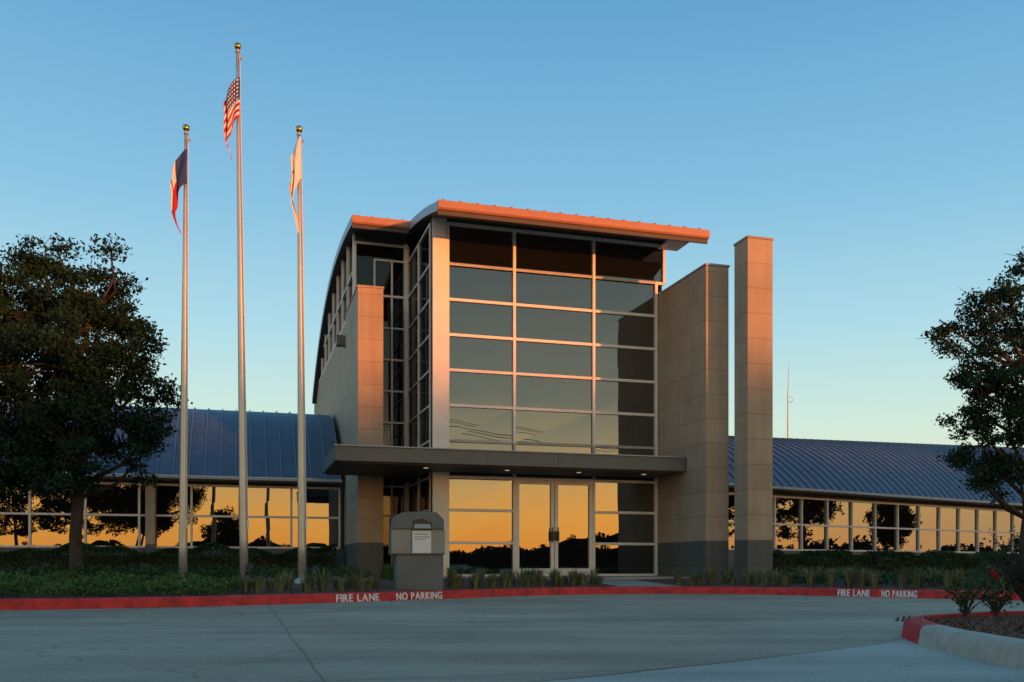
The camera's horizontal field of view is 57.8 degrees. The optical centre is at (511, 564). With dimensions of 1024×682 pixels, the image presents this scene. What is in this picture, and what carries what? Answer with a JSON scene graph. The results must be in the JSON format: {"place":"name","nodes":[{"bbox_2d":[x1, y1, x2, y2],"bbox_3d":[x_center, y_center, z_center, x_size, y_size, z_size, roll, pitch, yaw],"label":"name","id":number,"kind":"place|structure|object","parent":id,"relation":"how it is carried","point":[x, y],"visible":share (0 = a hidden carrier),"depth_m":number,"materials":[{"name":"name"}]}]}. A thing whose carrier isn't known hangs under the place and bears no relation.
{"place":"outdoors","nodes":[
{"label":"outdoors","id":0,"kind":"place"},
{"bbox_2d":[145,480,155,552],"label":"wing columns","id":1,"kind":"structure","parent":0,"point":[150,518],"depth_m":26.63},
{"bbox_2d":[313,226,404,403],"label":"roof soffit","id":2,"kind":"structure","parent":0,"point":[341,256],"depth_m":31.38,"materials":[{"name":"grey metal"}]},
{"bbox_2d":[352,215,409,229],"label":"roof left bay fascia","id":3,"kind":"structure","parent":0,"point":[379,222],"depth_m":25.30,"materials":[{"name":"metal"}]},
{"bbox_2d":[409,240,418,256],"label":"roof rear bay soffit","id":4,"kind":"structure","parent":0,"point":[412,245],"depth_m":27.50,"materials":[{"name":"grey metal"}]},
{"bbox_2d":[238,566,604,593],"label":"ornamental grass","id":5,"kind":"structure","parent":0,"point":[282,582],"depth_m":16.76,"materials":[{"name":"green plant"}]},
{"bbox_2d":[319,562,578,583],"bbox_3d":[-1.250,0.173,20.384,5.799,0.528,2.644,0,0,0],"label":"shrub","id":6,"kind":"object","parent":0,"point":[387,572],"depth_m":20.40,"materials":[{"name":"green plant"}]},
{"bbox_2d":[0,575,1012,598],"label":"planting bed","id":7,"kind":"object","parent":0,"point":[386,585],"visible":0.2,"depth_m":18.11,"materials":[{"name":"green plant"}]},
{"bbox_2d":[0,232,192,574],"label":"oak tree","id":8,"kind":"object","parent":7,"relation":"on","point":[76,378],"visible":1,"depth_m":18.05,"materials":[{"name":"green plant"}]},
{"bbox_2d":[0,569,253,596],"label":"ground cover shrub","id":9,"kind":"object","parent":7,"relation":"on","point":[63,583],"visible":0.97,"depth_m":14.07,"materials":[{"name":"green plant"}]},
{"bbox_2d":[140,563,149,573],"bbox_3d":[-7.299,0.152,18.379,0.163,0.376,0.220,0,0,26],"label":"landscape spotlight","id":10,"kind":"object","parent":7,"relation":"on","point":[145,565],"visible":0.41,"depth_m":18.33,"materials":[{"name":"metal"}]},
{"bbox_2d":[0,562,329,578],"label":"ground cover shrub","id":11,"kind":"object","parent":7,"relation":"on","point":[217,573],"visible":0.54,"depth_m":18.34,"materials":[{"name":"green plant"}]},
{"bbox_2d":[0,542,336,575],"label":"hedge","id":12,"kind":"object","parent":7,"relation":"on","point":[160,557],"visible":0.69,"depth_m":25.59,"materials":[{"name":"green plant"}]},
{"bbox_2d":[0,480,343,574],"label":"wing walls","id":13,"kind":"structure","parent":7,"relation":"on","point":[339,552],"depth_m":27.90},
{"bbox_2d":[0,401,339,479],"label":"wing roof","id":14,"kind":"structure","parent":13,"relation":"on","point":[197,462],"depth_m":28.07,"materials":[{"name":"blue metal"}]},
{"bbox_2d":[0,400,340,478],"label":"wing seams","id":15,"kind":"object","parent":14,"relation":"attached to","point":[276,412],"visible":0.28,"depth_m":28.14,"materials":[{"name":"metal"}]},
{"bbox_2d":[22,475,341,485],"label":"wing eave soffit","id":16,"kind":"structure","parent":14,"relation":"attached to","point":[234,481],"depth_m":27.13,"materials":[{"name":"grey metal"}]},
{"bbox_2d":[25,472,341,481],"bbox_3d":[-20.380,-2.510,23.328,31.870,0.080,0.080,0,0,-16],"label":"wing gutter","id":17,"kind":"object","parent":14,"relation":"attached to","point":[237,478],"visible":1,"depth_m":26.89,"materials":[{"name":"grey metal"}]},
{"bbox_2d":[0,481,340,548],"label":"wing frames","id":18,"kind":"structure","parent":13,"relation":"in","point":[191,515],"depth_m":27.16,"materials":[{"name":"metal"}]},
{"bbox_2d":[0,482,337,546],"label":"wing glass","id":19,"kind":"object","parent":18,"relation":"in","point":[51,530],"visible":0.77,"depth_m":27.10,"materials":[{"name":"orange glass"}]},
{"bbox_2d":[170,124,190,581],"bbox_3d":[-6.226,-3.959,17.476,0.350,8.698,0.369,0,0,0],"label":"flagpole","id":20,"kind":"object","parent":7,"relation":"on","point":[179,174],"visible":0.96,"depth_m":17.44,"materials":[{"name":"metal"}]},
{"bbox_2d":[223,42,250,579],"bbox_3d":[-5.155,-4.729,17.476,0.530,10.239,0.319,0,0,-13],"label":"flagpole","id":21,"kind":"object","parent":7,"relation":"on","point":[232,107],"visible":0.99,"depth_m":17.44,"materials":[{"name":"metal"}]},
{"bbox_2d":[245,563,254,575],"bbox_3d":[-4.880,0.165,17.273,0.168,0.376,0.220,0,0,0],"label":"landscape spotlight","id":22,"kind":"object","parent":7,"relation":"on","point":[250,568],"visible":0.74,"depth_m":17.22,"materials":[{"name":"metal"}]},
{"bbox_2d":[289,125,306,583],"bbox_3d":[-3.979,-3.947,17.476,0.367,8.674,0.368,0,0,0],"label":"flagpole","id":23,"kind":"object","parent":7,"relation":"on","point":[296,167],"visible":0.98,"depth_m":17.44,"materials":[{"name":"metal"}]},
{"bbox_2d":[311,565,319,578],"bbox_3d":[-3.699,0.198,17.379,0.163,0.376,0.220,0,0,26],"label":"landscape spotlight","id":24,"kind":"object","parent":7,"relation":"on","point":[315,568],"visible":0.66,"depth_m":17.33,"materials":[{"name":"metal"}]},
{"bbox_2d":[346,287,382,576],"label":"fin wall","id":25,"kind":"structure","parent":7,"relation":"on","point":[364,416],"depth_m":24.65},
{"bbox_2d":[345,285,383,314],"bbox_3d":[-4.159,-7.376,25.996,0.720,0.048,2.920,0,0,-16],"label":"fin wall cap","id":26,"kind":"object","parent":25,"relation":"on","point":[368,286],"visible":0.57,"depth_m":24.67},
{"bbox_2d":[356,229,428,572],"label":"side glazing","id":27,"kind":"structure","parent":7,"relation":"on","point":[366,255],"depth_m":26.52,"materials":[{"name":"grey glass"}]},
{"bbox_2d":[403,244,407,511],"bbox_3d":[-3.049,-4.430,26.643,0.115,9.500,0.175,0,0,-16],"label":"corner post","id":28,"kind":"object","parent":7,"relation":"on","point":[405,389],"visible":0.64,"depth_m":26.56,"materials":[{"name":"metal"}]},
{"bbox_2d":[314,322,514,575],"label":"walls","id":29,"kind":"structure","parent":7,"relation":"on","point":[331,396],"depth_m":30.45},
{"bbox_2d":[318,233,354,383],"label":"clerestory frames","id":30,"kind":"structure","parent":29,"relation":"on","point":[335,317],"depth_m":30.61,"materials":[{"name":"grey metal"}]},
{"bbox_2d":[323,242,351,369],"bbox_3d":[-6.130,-8.455,32.056,0.001,2.350,11.980,0,0,-16],"label":"clerestory glass","id":31,"kind":"object","parent":30,"relation":"in","point":[345,281],"visible":0.28,"depth_m":29.07,"materials":[{"name":"black glass"}]},
{"bbox_2d":[336,335,345,346],"bbox_3d":[-5.138,-6.730,27.907,0.300,0.300,0.300,0,0,-16],"label":"wall speaker","id":32,"kind":"object","parent":29,"relation":"attached to","point":[340,340],"depth_m":27.77,"materials":[{"name":"metal"}]},
{"bbox_2d":[389,512,444,589],"bbox_3d":[-1.771,-0.210,17.208,0.977,1.500,0.790,0,0,-12],"label":"drop box kiosk","id":33,"kind":"object","parent":7,"relation":"on","point":[417,545],"visible":0.93,"depth_m":16.92,"materials":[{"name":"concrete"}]},
{"bbox_2d":[414,524,430,528],"bbox_3d":[-1.628,-0.698,16.851,0.316,0.085,0.032,0,0,-12],"label":"chute door","id":34,"kind":"structure","parent":33,"relation":"in","point":[417,526],"depth_m":16.83,"materials":[{"name":"metal"}]},
{"bbox_2d":[432,217,446,576],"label":"corner column","id":35,"kind":"structure","parent":7,"relation":"on","point":[439,351],"depth_m":23.51,"materials":[{"name":"metal"}]},
{"bbox_2d":[430,217,431,511],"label":"corner column side","id":36,"kind":"structure","parent":35,"relation":"attached to","point":[431,354],"depth_m":23.51,"materials":[{"name":"metal"}]},
{"bbox_2d":[442,199,700,228],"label":"roof front bay ribs","id":37,"kind":"object","parent":35,"relation":"on","point":[576,214],"visible":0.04,"depth_m":22.97,"materials":[{"name":"metal"}]},
{"bbox_2d":[409,202,689,242],"bbox_3d":[0.995,-8.973,25.168,7.120,1.185,4.620,0,0,-16],"label":"roof front bay edge","id":38,"kind":"object","parent":37,"relation":"attached to","point":[424,212],"visible":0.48,"depth_m":23.59,"materials":[{"name":"metal"}]},
{"bbox_2d":[658,240,688,250],"bbox_3d":[4.409,-8.600,24.724,0.580,0.040,1.200,0,0,-16],"label":"soffit light panel","id":39,"kind":"object","parent":37,"relation":"attached to","point":[671,245],"visible":0.64,"depth_m":24.93,"materials":[{"name":"metal"}]},
{"bbox_2d":[354,222,664,575],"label":"window frames","id":40,"kind":"structure","parent":7,"relation":"on","point":[514,373],"depth_m":24.72,"materials":[{"name":"metal"}]},
{"bbox_2d":[355,233,408,246],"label":"head beam","id":41,"kind":"structure","parent":40,"relation":"on","point":[380,239],"depth_m":26.47,"materials":[{"name":"metal"}]},
{"bbox_2d":[323,446,685,476],"bbox_3d":[-0.507,-2.550,24.799,8.830,0.340,4.980,0,0,-16],"label":"entrance canopy","id":42,"kind":"object","parent":40,"relation":"attached to","point":[334,456],"visible":0.57,"depth_m":22.31,"materials":[{"name":"metal"}]},
{"bbox_2d":[327,461,681,482],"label":"canopy soffit","id":43,"kind":"structure","parent":42,"relation":"attached to","point":[400,472],"depth_m":23.39,"materials":[{"name":"grey metal"}]},
{"bbox_2d":[334,444,685,457],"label":"canopy top trim","id":44,"kind":"structure","parent":42,"relation":"attached to","point":[505,450],"depth_m":22.29,"materials":[{"name":"grey metal"}]},
{"bbox_2d":[449,225,661,573],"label":"glazing","id":45,"kind":"structure","parent":40,"relation":"attached to","point":[478,246],"depth_m":24.45,"materials":[{"name":"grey glass"}]},
{"bbox_2d":[447,219,664,243],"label":"head beam","id":46,"kind":"structure","parent":40,"relation":"attached to","point":[545,230],"depth_m":24.42,"materials":[{"name":"metal"}]},
{"bbox_2d":[443,576,689,579],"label":"entrance plaza","id":47,"kind":"structure","parent":7,"relation":"on","point":[639,577],"depth_m":22.87,"materials":[{"name":"concrete"}]},
{"bbox_2d":[588,579,673,586],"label":"entrance walkway","id":48,"kind":"structure","parent":7,"relation":"on","point":[623,582],"depth_m":20.91,"materials":[{"name":"concrete"}]},
{"bbox_2d":[656,265,728,578],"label":"fin wall","id":49,"kind":"structure","parent":7,"relation":"on","point":[693,404],"depth_m":23.21,"materials":[{"name":"beige stone"}]},
{"bbox_2d":[658,263,729,295],"bbox_3d":[4.575,-7.356,24.371,0.660,0.048,3.370,0,0,-16],"label":"fin wall cap","id":50,"kind":"object","parent":49,"relation":"on","point":[692,272],"visible":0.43,"depth_m":23.27,"materials":[{"name":"grey metal"}]},
{"bbox_2d":[734,238,772,578],"bbox_3d":[5.829,-3.620,22.393,0.680,8.280,0.620,0,0,-16],"label":"tall pylon","id":51,"kind":"object","parent":7,"relation":"on","point":[753,403],"visible":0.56,"depth_m":22.13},
{"bbox_2d":[733,235,773,245],"bbox_3d":[5.829,-7.786,22.393,0.710,0.048,0.650,0,0,-16],"label":"tall pylon cap","id":52,"kind":"object","parent":51,"relation":"on","point":[754,237],"visible":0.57,"depth_m":22.12,"materials":[{"name":"grey metal"}]},
{"bbox_2d":[729,564,1017,586],"bbox_3d":[10.004,0.209,20.132,12.407,0.466,6.431,0,0,24],"label":"ground cover shrub","id":53,"kind":"object","parent":7,"relation":"on","point":[886,576],"visible":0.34,"depth_m":19.88,"materials":[{"name":"green plant"}]},
{"bbox_2d":[773,548,1018,573],"bbox_3d":[16.968,-0.020,34.808,22.275,1.063,1.137,0,0,-34],"label":"hedge","id":54,"kind":"object","parent":7,"relation":"on","point":[874,559],"visible":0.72,"depth_m":31.55,"materials":[{"name":"green plant"}]},
{"bbox_2d":[919,246,1023,568],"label":"elm tree","id":55,"kind":"object","parent":7,"relation":"on","point":[1001,464],"visible":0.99,"depth_m":22.86,"materials":[{"name":"green plant"}]},
{"bbox_2d":[0,594,1023,681],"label":"road","id":56,"kind":"structure","parent":0,"point":[539,638],"depth_m":8.01,"materials":[{"name":"concrete"}]},
{"bbox_2d":[3,593,833,616],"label":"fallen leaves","id":57,"kind":"object","parent":56,"relation":"on","point":[423,601],"visible":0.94,"depth_m":15.43,"materials":[{"name":"plant"}]},
{"bbox_2d":[0,586,1020,609],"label":"red kerb","id":58,"kind":"structure","parent":56,"relation":"on","point":[107,602],"depth_m":16.14,"materials":[{"name":"paint"}]},
{"bbox_2d":[336,593,379,601],"bbox_3d":[-2.567,0.550,15.474,0.863,0.125,0.014,0,0,-44],"label":"fire lane marking","id":59,"kind":"object","parent":58,"relation":"on","point":[375,596],"visible":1,"depth_m":15.47,"materials":[{"name":"white paint"}]},
{"bbox_2d":[396,592,441,599],"bbox_3d":[-1.633,0.550,16.424,0.014,0.127,1.073,0,0,43],"label":"no parking marking","id":60,"kind":"object","parent":58,"relation":"on","point":[426,594],"visible":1,"depth_m":16.45,"materials":[{"name":"white paint"}]},
{"bbox_2d":[838,589,869,595],"bbox_3d":[6.655,0.550,18.061,0.634,0.125,0.020,0,0,42],"label":"fire lane marking","id":61,"kind":"object","parent":58,"relation":"on","point":[843,593],"visible":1,"depth_m":18.07,"materials":[{"name":"white paint"}]},
{"bbox_2d":[881,590,916,597],"bbox_3d":[7.282,0.550,17.448,0.013,0.127,0.675,0,0,-44],"label":"no parking marking","id":62,"kind":"object","parent":58,"relation":"on","point":[908,594],"visible":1,"depth_m":17.42,"materials":[{"name":"white paint"}]},
{"bbox_2d":[541,638,1023,681],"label":"concrete apron","id":63,"kind":"object","parent":56,"relation":"on","point":[902,660],"visible":0.83,"depth_m":5.45,"materials":[{"name":"grey concrete"}]},
{"bbox_2d":[533,638,902,681],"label":"apron joint","id":64,"kind":"object","parent":63,"relation":"on","point":[711,663],"visible":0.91,"depth_m":5.70,"materials":[{"name":"concrete"}]},
{"bbox_2d":[901,611,1023,669],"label":"island kerb","id":65,"kind":"structure","parent":56,"relation":"on","point":[998,649],"depth_m":6.33,"materials":[{"name":"concrete"}]},
{"bbox_2d":[895,613,1023,638],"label":"island mulch","id":66,"kind":"object","parent":65,"relation":"on","point":[1013,634],"visible":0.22,"depth_m":7.67,"materials":[{"name":"wood"}]},
{"bbox_2d":[928,569,1001,617],"bbox_3d":[4.223,0.268,8.528,0.722,0.455,0.520,0,0,-43],"label":"rose bush","id":67,"kind":"object","parent":66,"relation":"on","point":[965,609],"visible":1,"depth_m":8.57,"materials":[{"name":"green plant"}]},
{"bbox_2d":[962,574,1023,615],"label":"rose bush","id":68,"kind":"object","parent":66,"relation":"on","point":[994,607],"visible":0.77,"depth_m":8.96,"materials":[{"name":"green plant"}]},
{"bbox_2d":[973,526,1023,602],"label":"dry shrub","id":69,"kind":"object","parent":66,"relation":"on","point":[1014,564],"visible":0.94,"depth_m":8.95,"materials":[{"name":"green plant"}]},
{"bbox_2d":[0,0,1023,477],"label":"sky","id":70,"kind":"structure","parent":0,"point":[878,145],"materials":[{"name":"blue"}]},
{"bbox_2d":[405,211,666,241],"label":"roof soffit","id":71,"kind":"structure","parent":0,"point":[418,229],"depth_m":24.32,"materials":[{"name":"metal"}]},
{"bbox_2d":[438,210,707,243],"bbox_3d":[1.644,-8.339,22.961,7.080,0.097,0.060,0,0,-16],"label":"roof front bay drip","id":72,"kind":"object","parent":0,"point":[562,226],"visible":1,"depth_m":22.87},
{"bbox_2d":[437,199,709,239],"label":"roof front bay fascia","id":73,"kind":"structure","parent":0,"point":[509,212],"depth_m":22.80,"materials":[{"name":"metal"}]},
{"bbox_2d":[671,564,1022,589],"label":"ornamental grass","id":74,"kind":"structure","parent":0,"point":[750,577],"depth_m":19.01,"materials":[{"name":"green plant"}]},
{"bbox_2d":[729,490,1022,569],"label":"wing walls","id":75,"kind":"structure","parent":0,"point":[731,558],"depth_m":33.72,"materials":[{"name":"beige concrete"}]},
{"bbox_2d":[729,493,1022,553],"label":"wing frames","id":76,"kind":"structure","parent":75,"relation":"in","point":[875,527],"depth_m":34.03,"materials":[{"name":"silver metal"}]},
{"bbox_2d":[729,495,1022,551],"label":"wing glass","id":77,"kind":"object","parent":76,"relation":"in","point":[788,512],"visible":0.68,"depth_m":34.39,"materials":[{"name":"orange glass"}]},
{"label":"door sill","id":78,"kind":"object","parent":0,"visible":0},
{"bbox_2d":[515,480,592,575],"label":"entrance doors","id":79,"kind":"structure","parent":78,"relation":"on","point":[554,521],"depth_m":24.43,"materials":[{"name":"metal"}]},
{"bbox_2d":[550,527,558,542],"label":"door pulls","id":80,"kind":"object","parent":79,"relation":"attached to","point":[554,535],"depth_m":24.39,"materials":[{"name":"metal"}]},
{"bbox_3d":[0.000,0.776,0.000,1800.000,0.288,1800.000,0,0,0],"label":"ground","id":81,"kind":"structure","parent":0,"visible":0},
{"bbox_2d":[729,437,1023,503],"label":"wing roof","id":82,"kind":"structure","parent":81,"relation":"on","point":[835,479],"depth_m":34.90,"materials":[{"name":"blue metal"}]},
{"bbox_2d":[787,369,792,437],"bbox_3d":[11.998,-6.580,40.000,0.266,4.400,0.080,0,0,0],"label":"radio antenna","id":83,"kind":"object","parent":82,"relation":"on","point":[788,407],"visible":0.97,"depth_m":39.98,"materials":[{"name":"metal"}]},
{"bbox_2d":[729,486,1022,508],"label":"wing eave soffit","id":84,"kind":"structure","parent":82,"relation":"attached to","point":[875,497],"depth_m":33.82,"materials":[{"name":"grey metal"}]},
{"bbox_2d":[729,483,1022,505],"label":"wing gutter","id":85,"kind":"object","parent":82,"relation":"attached to","point":[860,493],"visible":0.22,"depth_m":33.20,"materials":[{"name":"grey metal"}]},
{"bbox_2d":[729,436,1023,502],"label":"wing seams","id":86,"kind":"object","parent":82,"relation":"on","point":[942,446],"visible":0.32,"depth_m":35.88,"materials":[{"name":"metal"}]},
{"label":"roof left bay","id":87,"kind":"object","parent":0,"visible":0},
{"bbox_2d":[312,217,405,403],"bbox_3d":[-5.595,-8.257,32.203,1.590,3.065,14.200,0,0,-16],"label":"roof fascia","id":88,"kind":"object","parent":87,"relation":"attached to","point":[348,227],"visible":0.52,"depth_m":30.64,"materials":[{"name":"metal"}]},
{"bbox_2d":[352,224,408,233],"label":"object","id":89,"kind":"object","parent":87,"relation":"attached to","point":[383,229],"visible":1,"depth_m":25.38,"materials":[{"name":"metal"}]}
]}

